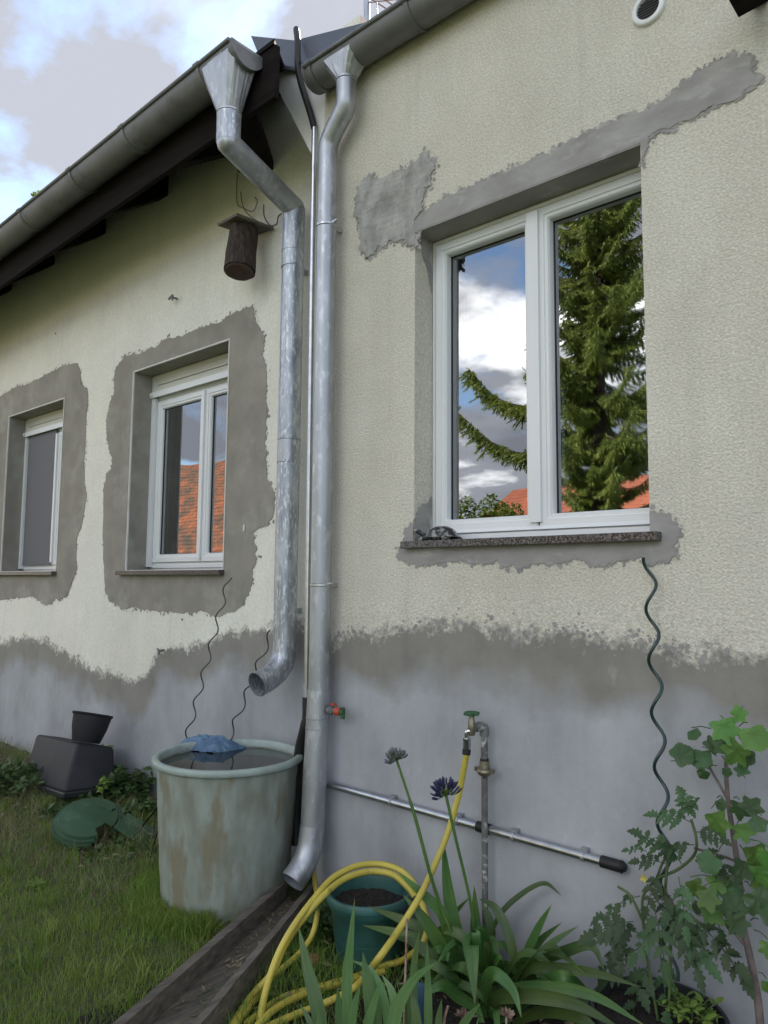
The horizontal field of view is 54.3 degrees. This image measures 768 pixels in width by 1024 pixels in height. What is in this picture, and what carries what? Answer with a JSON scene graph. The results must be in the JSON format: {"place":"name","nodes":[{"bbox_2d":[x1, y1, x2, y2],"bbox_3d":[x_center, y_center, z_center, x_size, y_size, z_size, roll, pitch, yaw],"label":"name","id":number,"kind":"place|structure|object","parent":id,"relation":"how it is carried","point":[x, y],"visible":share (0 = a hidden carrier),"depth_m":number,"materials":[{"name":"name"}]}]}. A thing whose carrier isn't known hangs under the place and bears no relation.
{"place":"outdoors","nodes":[
{"label":"outdoors","id":0,"kind":"place"},
{"bbox_2d":[0,741,328,1023],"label":"lawn","id":1,"kind":"structure","parent":0,"point":[84,934],"depth_m":3.33,"materials":[{"name":"plant"}]},
{"bbox_2d":[0,755,44,800],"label":"weed bush","id":2,"kind":"object","parent":1,"relation":"on","point":[7,775],"visible":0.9,"depth_m":5.23,"materials":[{"name":"green plant"}]},
{"bbox_2d":[27,876,45,890],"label":"weed sprig","id":3,"kind":"object","parent":1,"relation":"on","point":[37,881],"visible":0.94,"depth_m":3.77,"materials":[{"name":"green plant"}]},
{"bbox_2d":[36,798,71,818],"bbox_3d":[-1.951,1.897,4.796,0.456,0.186,0.452,-1,-6,14],"label":"weed bush","id":4,"kind":"object","parent":1,"relation":"on","point":[49,810],"visible":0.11,"depth_m":4.68,"materials":[{"name":"green plant"}]},
{"bbox_2d":[28,735,113,798],"bbox_3d":[-2.215,1.778,5.238,0.353,0.442,1.107,5,-7,-38],"label":"storage tub","id":5,"kind":"object","parent":1,"relation":"on","point":[68,768],"visible":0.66,"depth_m":4.95,"materials":[{"name":"grey plastic"}]},
{"bbox_2d":[72,710,112,743],"bbox_3d":[-1.993,1.463,5.113,0.271,0.242,0.267,-4,-7,41],"label":"square pot","id":6,"kind":"object","parent":5,"relation":"on","point":[88,727],"visible":1,"depth_m":5.00,"materials":[{"name":"grey plastic"}]},
{"bbox_2d":[0,812,157,1010],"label":"clover","id":7,"kind":"object","parent":1,"relation":"on","point":[31,943],"visible":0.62,"depth_m":3.15,"materials":[{"name":"green plant"}]},
{"bbox_2d":[0,733,158,903],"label":"dry stalks","id":8,"kind":"object","parent":1,"relation":"on","point":[37,807],"visible":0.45,"depth_m":4.23,"materials":[{"name":"green plant"}]},
{"bbox_2d":[59,786,136,806],"bbox_3d":[-1.842,1.864,4.878,0.533,0.202,0.474,-4,-7,41],"label":"weed bush","id":9,"kind":"object","parent":1,"relation":"on","point":[64,801],"visible":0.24,"depth_m":4.79,"materials":[{"name":"green plant"}]},
{"bbox_2d":[0,741,205,1022],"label":"dry thatch","id":10,"kind":"object","parent":1,"relation":"on","point":[69,938],"visible":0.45,"depth_m":3.15,"materials":[{"name":"brown plant"}]},
{"bbox_2d":[51,798,157,848],"bbox_3d":[-1.602,1.790,4.260,0.588,0.227,0.375,-2,-6,22],"label":"green lid","id":11,"kind":"object","parent":1,"relation":"on","point":[72,823],"visible":0.95,"depth_m":4.26,"materials":[{"name":"plastic"}]},
{"bbox_2d":[69,831,158,863],"bbox_3d":[-1.507,1.899,4.226,0.516,0.226,0.530,1,-5,-5],"label":"weed bush","id":12,"kind":"object","parent":1,"relation":"on","point":[117,838],"visible":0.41,"depth_m":4.12,"materials":[{"name":"green plant"}]},
{"bbox_2d":[103,763,156,803],"bbox_3d":[-1.749,1.827,4.949,0.532,0.304,0.367,-4,-7,41],"label":"weed bush","id":13,"kind":"object","parent":1,"relation":"on","point":[120,779],"visible":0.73,"depth_m":4.91,"materials":[{"name":"green plant"}]},
{"bbox_2d":[96,775,111,792],"bbox_3d":[-1.777,1.723,4.755,0.112,0.115,0.154,2,-6,-18],"label":"weed sprig","id":14,"kind":"object","parent":13,"relation":"on","point":[101,789],"visible":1,"depth_m":4.75,"materials":[{"name":"green plant"}]},
{"bbox_2d":[118,795,156,819],"bbox_3d":[-1.492,1.853,4.625,0.348,0.225,0.286,-4,-7,41],"label":"weed bush","id":15,"kind":"object","parent":1,"relation":"on","point":[132,803],"visible":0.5,"depth_m":4.56,"materials":[{"name":"green plant"}]},
{"bbox_2d":[142,807,157,857],"bbox_3d":[-1.372,1.857,4.266,0.085,0.395,0.643,4,-6,-32],"label":"metal rod","id":16,"kind":"object","parent":1,"relation":"on","point":[148,818],"visible":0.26,"depth_m":4.20,"materials":[{"name":"brown metal"}]},
{"bbox_2d":[106,858,234,951],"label":"long grass","id":17,"kind":"structure","parent":1,"relation":"on","point":[163,913],"depth_m":3.37,"materials":[{"name":"green plant"}]},
{"bbox_2d":[152,738,302,924],"bbox_3d":[-0.775,1.549,3.697,0.736,0.698,0.736,-4,-7,41],"label":"water barrel","id":18,"kind":"object","parent":1,"relation":"on","point":[225,825],"visible":0.91,"depth_m":3.42,"materials":[{"name":"green plastic"}]},
{"bbox_2d":[177,734,246,752],"bbox_3d":[-0.941,1.230,4.019,0.378,0.075,0.184,-2,-6,21],"label":"plastic sheet","id":19,"kind":"object","parent":18,"relation":"in","point":[212,743],"visible":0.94,"depth_m":3.98,"materials":[{"name":"blue plastic"}]},
{"bbox_2d":[230,630,270,739],"bbox_3d":[-0.747,0.962,4.062,0.282,0.650,0.042,-1,-6,15],"label":"spiral stake","id":20,"kind":"object","parent":18,"relation":"on","point":[234,717],"visible":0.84,"depth_m":4.06,"materials":[{"name":"grey metal"}]},
{"bbox_2d":[0,755,573,1023],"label":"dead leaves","id":21,"kind":"object","parent":1,"relation":"on","point":[402,983],"visible":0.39,"depth_m":2.99,"materials":[{"name":"brown plant"}]},
{"bbox_2d":[0,0,395,222],"label":"sky","id":22,"kind":"structure","parent":0,"point":[72,72],"materials":[{"name":"white"}]},
{"bbox_2d":[287,890,359,1020],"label":"ground","id":23,"kind":"structure","parent":0,"point":[296,893],"depth_m":3.74,"materials":[{"name":"soil"}]},
{"bbox_2d":[0,15,366,861],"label":"house","id":24,"kind":"structure","parent":23,"relation":"on","point":[138,441],"depth_m":5.48,"materials":[{"name":"paint"}]},
{"bbox_2d":[0,408,62,574],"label":"window","id":25,"kind":"structure","parent":24,"relation":"in","point":[57,424],"depth_m":6.77,"materials":[{"name":"white plastic"}]},
{"bbox_2d":[0,37,261,260],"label":"gutter","id":26,"kind":"object","parent":24,"relation":"attached to","point":[183,99],"visible":0.9,"depth_m":4.57,"materials":[{"name":"metal"}]},
{"bbox_2d":[115,353,227,574],"bbox_3d":[-1.393,-0.315,5.249,1.262,1.510,0.305,-4,-7,41],"label":"window","id":27,"kind":"structure","parent":24,"relation":"in","point":[205,387],"depth_m":5.33,"materials":[{"name":"white plastic"}]},
{"bbox_2d":[168,294,177,300],"bbox_3d":[-1.483,-1.500,5.274,0.057,0.045,0.056,-4,-7,41],"label":"wall bolt","id":28,"kind":"object","parent":24,"relation":"attached to","point":[171,297],"depth_m":5.26,"materials":[{"name":"metal"}]},
{"bbox_2d":[185,577,231,737],"bbox_3d":[-1.034,0.884,4.411,0.250,0.997,0.042,3,-6,-26],"label":"spiral stake","id":29,"kind":"object","parent":24,"relation":"attached to","point":[210,656],"visible":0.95,"depth_m":4.42,"materials":[{"name":"grey metal"}]},
{"bbox_2d":[236,169,257,211],"bbox_3d":[-0.876,-2.051,4.788,0.234,0.353,0.050,-4,-7,41],"label":"wall hook","id":30,"kind":"object","parent":24,"relation":"attached to","point":[236,195],"depth_m":4.84,"materials":[{"name":"metal"}]},
{"bbox_2d":[217,192,273,280],"bbox_3d":[-0.881,-1.754,4.609,0.368,0.687,0.280,-4,-7,41],"label":"nest box","id":31,"kind":"object","parent":30,"relation":"hanging from","point":[240,253],"visible":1,"depth_m":4.49,"materials":[{"name":"brown wood"}]},
{"bbox_2d":[202,40,307,696],"bbox_3d":[-0.649,-0.695,3.997,0.320,3.330,0.745,-4,-7,41],"label":"downpipe","id":32,"kind":"object","parent":24,"relation":"attached to","point":[228,79],"visible":1,"depth_m":4.11,"materials":[{"name":"metal"}]},
{"bbox_2d":[263,204,281,226],"bbox_3d":[-0.691,-1.816,4.579,0.131,0.168,0.046,-1,-6,18],"label":"wall hook","id":33,"kind":"object","parent":24,"relation":"attached to","point":[267,221],"depth_m":4.57,"materials":[{"name":"metal"}]},
{"bbox_2d":[364,0,397,20],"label":"aerial","id":34,"kind":"object","parent":24,"relation":"attached to","point":[367,10],"visible":0.34,"depth_m":5.29,"materials":[{"name":"metal"}]},
{"bbox_2d":[113,882,314,1023],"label":"wooden channel","id":35,"kind":"object","parent":23,"relation":"on","point":[159,1002],"visible":0.78,"depth_m":2.84,"materials":[{"name":"grey wood"}]},
{"bbox_2d":[169,901,292,1023],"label":"leaf litter","id":36,"kind":"object","parent":35,"relation":"on","point":[236,960],"visible":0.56,"depth_m":2.99,"materials":[{"name":"brown plant"}]},
{"bbox_2d":[251,0,767,1023],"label":"house","id":37,"kind":"structure","parent":23,"relation":"on","point":[551,358],"depth_m":3.07,"materials":[{"name":"paint"}]},
{"bbox_2d":[292,26,316,845],"bbox_3d":[-0.434,-0.529,3.885,0.126,4.378,0.243,4,-7,-36],"label":"conduit","id":38,"kind":"object","parent":37,"relation":"attached to","point":[299,746],"visible":0.84,"depth_m":3.83,"materials":[{"name":"metal"}]},
{"bbox_2d":[282,45,364,890],"bbox_3d":[-0.256,-0.277,3.576,0.318,4.010,0.276,-4,-7,41],"label":"downpipe","id":39,"kind":"object","parent":37,"relation":"attached to","point":[344,68],"visible":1,"depth_m":3.62,"materials":[{"name":"metal"}]},
{"bbox_2d":[301,0,473,94],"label":"gutter","id":40,"kind":"object","parent":37,"relation":"attached to","point":[392,27],"visible":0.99,"depth_m":3.55,"materials":[{"name":"metal"}]},
{"bbox_2d":[413,526,462,540],"bbox_3d":[0.237,0.098,3.303,0.210,0.069,0.133,-4,-7,41],"label":"turtle ornament","id":41,"kind":"object","parent":37,"relation":"on","point":[441,533],"visible":0.98,"depth_m":3.25,"materials":[{"name":"grey metal"}]},
{"bbox_2d":[326,780,626,873],"bbox_3d":[0.277,1.263,3.085,1.507,0.062,0.047,-4,-7,41],"label":"horizontal pipe","id":42,"kind":"object","parent":37,"relation":"attached to","point":[583,854],"visible":0.94,"depth_m":2.91,"materials":[{"name":"metal"}]},
{"bbox_2d":[400,166,661,548],"bbox_3d":[0.607,-0.593,3.120,1.198,1.470,0.245,-4,-7,41],"label":"window","id":43,"kind":"structure","parent":37,"relation":"in","point":[544,523],"depth_m":3.15,"materials":[{"name":"white plastic"}]},
{"bbox_2d":[632,0,664,26],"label":"vent grille","id":44,"kind":"object","parent":37,"relation":"attached to","point":[646,13],"visible":1,"depth_m":2.80,"materials":[{"name":"white plastic"}]},
{"bbox_2d":[729,0,767,16],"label":"eaves bracket","id":45,"kind":"object","parent":37,"relation":"attached to","point":[741,7],"visible":1,"depth_m":2.42,"materials":[{"name":"brown wood"}]},
{"bbox_2d":[75,910,591,1023],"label":"soil bed","id":46,"kind":"object","parent":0,"point":[451,1016],"visible":0.11,"depth_m":2.74,"materials":[{"name":"brown soil"}]},
{"bbox_2d":[189,902,432,1023],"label":"rough grass","id":47,"kind":"structure","parent":46,"relation":"on","point":[318,976],"depth_m":2.85,"materials":[{"name":"green plant"}]},
{"bbox_2d":[309,954,318,965],"bbox_3d":[-0.284,1.811,3.025,0.041,0.027,0.052,1,-5,-2],"label":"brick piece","id":48,"kind":"object","parent":46,"relation":"on","point":[315,958],"visible":0.49,"depth_m":3.01,"materials":[{"name":"brown brick"}]},
{"bbox_2d":[302,898,333,941],"bbox_3d":[-0.281,1.784,3.304,0.206,0.173,0.233,3,-6,-24],"label":"weed bush","id":49,"kind":"object","parent":46,"relation":"on","point":[325,920],"visible":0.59,"depth_m":3.25,"materials":[{"name":"green plant"}]},
{"bbox_2d":[326,875,410,970],"bbox_3d":[-0.065,1.715,3.116,0.356,0.270,0.356,-4,-7,41],"label":"flower pot","id":50,"kind":"object","parent":46,"relation":"on","point":[379,892],"visible":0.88,"depth_m":3.02,"materials":[{"name":"plastic"}]},
{"bbox_2d":[298,899,480,1023],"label":"iris plant","id":51,"kind":"object","parent":46,"relation":"on","point":[404,1000],"visible":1,"depth_m":2.40,"materials":[{"name":"green plant"}]},
{"bbox_2d":[418,981,424,1023],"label":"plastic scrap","id":52,"kind":"object","parent":46,"relation":"on","point":[421,986],"visible":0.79,"depth_m":2.40,"materials":[{"name":"blue plastic"}]},
{"bbox_2d":[455,1009,468,1018],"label":"withered flower","id":53,"kind":"object","parent":46,"relation":"on","point":[461,1014],"visible":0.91,"depth_m":2.27,"materials":[{"name":"brown plant"}]},
{"bbox_2d":[463,711,494,929],"bbox_3d":[0.371,1.334,2.914,0.092,1.098,0.127,-4,-7,41],"label":"standpipe tap","id":54,"kind":"object","parent":46,"relation":"on","point":[483,769],"visible":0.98,"depth_m":2.94,"materials":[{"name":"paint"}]},
{"bbox_2d":[231,749,470,1023],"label":"garden hose","id":55,"kind":"object","parent":54,"relation":"attached to","point":[324,890],"visible":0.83,"depth_m":2.84,"materials":[{"name":"yellow rubber"}]},
{"bbox_2d":[364,747,641,1023],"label":"agapanthus","id":56,"kind":"object","parent":46,"relation":"on","point":[472,969],"visible":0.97,"depth_m":2.64,"materials":[{"name":"green plant"}]},
{"bbox_2d":[500,1006,514,1023],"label":"withered flower","id":57,"kind":"object","parent":46,"relation":"on","point":[509,1014],"visible":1,"depth_m":2.17,"materials":[{"name":"brown plant"}]},
{"bbox_2d":[524,977,589,1017],"bbox_3d":[0.567,1.764,2.686,0.439,0.149,0.163,-4,-7,41],"label":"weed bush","id":58,"kind":"object","parent":46,"relation":"on","point":[583,1000],"visible":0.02,"depth_m":2.67,"materials":[{"name":"green plant"}]},
{"bbox_2d":[588,976,729,1023],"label":"flower pot","id":59,"kind":"object","parent":46,"relation":"on","point":[616,995],"visible":0.44,"depth_m":2.36,"materials":[{"name":"black plastic"}]},
{"bbox_2d":[642,557,679,981],"bbox_3d":[0.904,0.796,2.455,0.050,1.300,0.236,0,-5,9],"label":"spiral stake","id":60,"kind":"object","parent":59,"relation":"in","point":[657,698],"visible":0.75,"depth_m":2.48,"materials":[{"name":"green metal"}]},
{"bbox_2d":[577,786,755,1023],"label":"tomato plant","id":61,"kind":"object","parent":59,"relation":"in","point":[689,937],"visible":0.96,"depth_m":2.28,"materials":[{"name":"green plant"}]},
{"bbox_2d":[654,981,723,1023],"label":"weed bush","id":62,"kind":"object","parent":59,"relation":"in","point":[683,1007],"visible":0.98,"depth_m":2.25,"materials":[{"name":"green plant"}]},
{"bbox_2d":[669,704,767,1023],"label":"fig tree","id":63,"kind":"object","parent":46,"relation":"on","point":[713,908],"visible":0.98,"depth_m":2.20,"materials":[{"name":"green plant"}]}
]}

